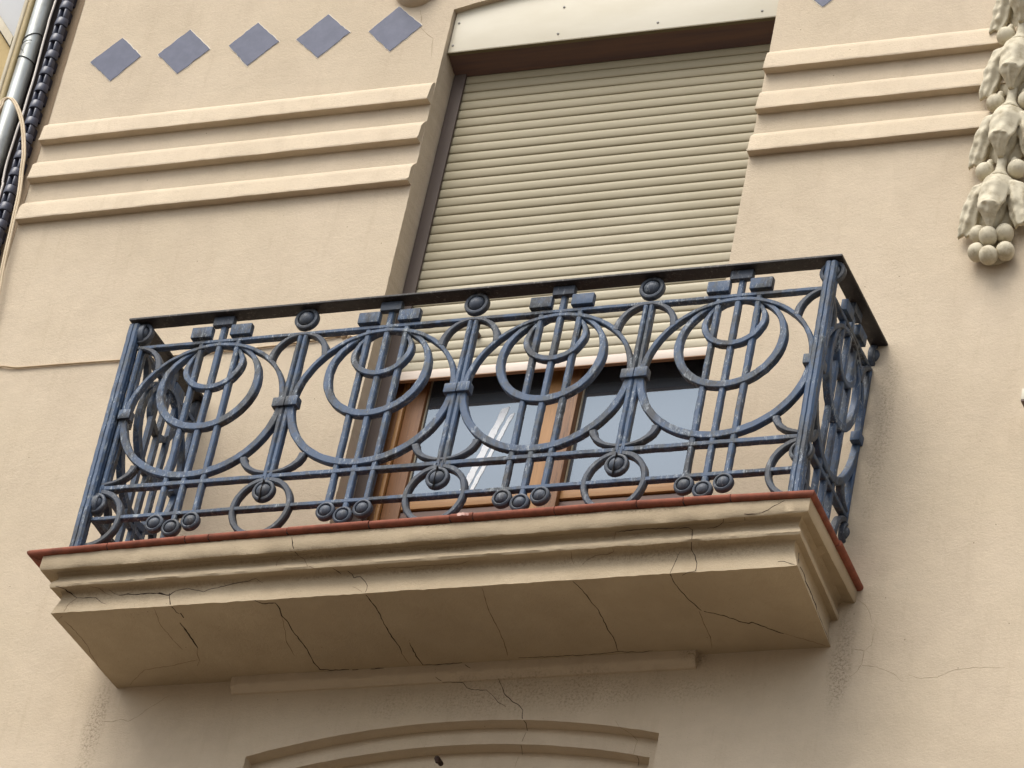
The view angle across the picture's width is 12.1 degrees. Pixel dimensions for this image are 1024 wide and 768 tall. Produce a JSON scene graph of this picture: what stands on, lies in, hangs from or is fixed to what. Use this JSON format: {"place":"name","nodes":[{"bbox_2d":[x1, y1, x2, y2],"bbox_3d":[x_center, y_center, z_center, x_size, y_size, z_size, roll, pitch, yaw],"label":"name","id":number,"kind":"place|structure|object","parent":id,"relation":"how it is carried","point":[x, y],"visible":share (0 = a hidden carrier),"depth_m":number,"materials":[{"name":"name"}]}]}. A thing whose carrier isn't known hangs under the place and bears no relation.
{"place":"outdoors","nodes":[
{"label":"outdoors","id":0,"kind":"place"},
{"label":"street","id":1,"kind":"structure","parent":0,"visible":0},
{"bbox_2d":[0,0,24,46],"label":"neighbour wall","id":2,"kind":"structure","parent":1,"relation":"on","point":[10,12],"depth_m":19.53,"materials":[{"name":"white paint"}]},
{"bbox_2d":[0,16,12,78],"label":"ochre cladding","id":3,"kind":"structure","parent":2,"relation":"attached to","point":[4,45],"depth_m":19.32,"materials":[{"name":"yellow paint"}]},
{"bbox_2d":[0,0,1023,767],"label":"building facade","id":4,"kind":"structure","parent":1,"relation":"on","point":[210,154],"depth_m":17.36,"materials":[{"name":"paint"}]},
{"bbox_2d":[0,97,25,293],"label":"electric cable","id":5,"kind":"object","parent":4,"relation":"attached to","point":[20,183],"visible":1,"depth_m":18.59,"materials":[{"name":"beige plastic"}]},
{"bbox_2d":[0,0,28,93],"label":"cream pipe","id":6,"kind":"object","parent":4,"relation":"attached to","point":[14,41],"depth_m":19.27,"materials":[{"name":"beige metal"}]},
{"bbox_2d":[0,0,35,114],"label":"tan pipe","id":7,"kind":"object","parent":4,"relation":"attached to","point":[17,49],"depth_m":19.23,"materials":[{"name":"beige metal"}]},
{"bbox_2d":[0,0,61,202],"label":"brown board","id":8,"kind":"object","parent":4,"relation":"attached to","point":[45,47],"depth_m":19.15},
{"bbox_2d":[0,0,53,174],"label":"downpipe","id":9,"kind":"object","parent":8,"relation":"attached to","point":[32,40],"visible":1,"depth_m":19.11,"materials":[{"name":"metal"}]},
{"bbox_2d":[0,0,84,266],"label":"plaster margin","id":10,"kind":"object","parent":4,"relation":"attached to","point":[56,77],"depth_m":19.02,"materials":[{"name":"beige paint"}]},
{"bbox_2d":[0,0,56,196],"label":"electric cable","id":11,"kind":"object","parent":10,"relation":"attached to","point":[27,98],"visible":1,"depth_m":19.03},
{"bbox_2d":[0,0,76,255],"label":"chain","id":12,"kind":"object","parent":10,"relation":"attached to","point":[46,73],"depth_m":18.97,"materials":[{"name":"black metal"}]},
{"bbox_2d":[0,335,352,368],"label":"electric cable","id":13,"kind":"object","parent":4,"relation":"attached to","point":[84,362],"visible":0.4,"depth_m":17.91,"materials":[{"name":"plastic"}]},
{"bbox_2d":[434,756,443,765],"bbox_3d":[-0.246,1.262,16.201,0.024,0.035,0.057,-5,-38,23],"label":"iron hook","id":14,"kind":"object","parent":4,"relation":"attached to","point":[438,761],"visible":1,"depth_m":16.20,"materials":[{"name":"black metal"}]},
{"bbox_2d":[27,490,863,687],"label":"balcony slab","id":15,"kind":"structure","parent":4,"relation":"attached to","point":[724,573],"depth_m":16.09,"materials":[{"name":"paint"}]},
{"bbox_2d":[69,254,887,546],"bbox_3d":[-0.119,0.234,16.634,2.694,1.021,0.546,-5,-38,23],"label":"balcony railing","id":16,"kind":"object","parent":15,"relation":"on","point":[828,362],"visible":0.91,"depth_m":16.48,"materials":[{"name":"metal"}]},
{"bbox_2d":[367,359,704,520],"bbox_3d":[0.201,-0.134,17.392,1.324,2.570,0.065,-5,-38,23],"label":"window","id":17,"kind":"structure","parent":4,"relation":"in","point":[674,399],"depth_m":17.18,"materials":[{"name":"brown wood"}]},
{"bbox_2d":[957,0,1023,265],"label":"plaster garland","id":18,"kind":"object","parent":4,"relation":"attached to","point":[992,213],"visible":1,"depth_m":16.82},
{"bbox_2d":[1021,389,1023,406],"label":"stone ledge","id":19,"kind":"object","parent":4,"relation":"attached to","point":[1022,398],"visible":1,"depth_m":16.06,"materials":[{"name":"beige stone"}]}
]}

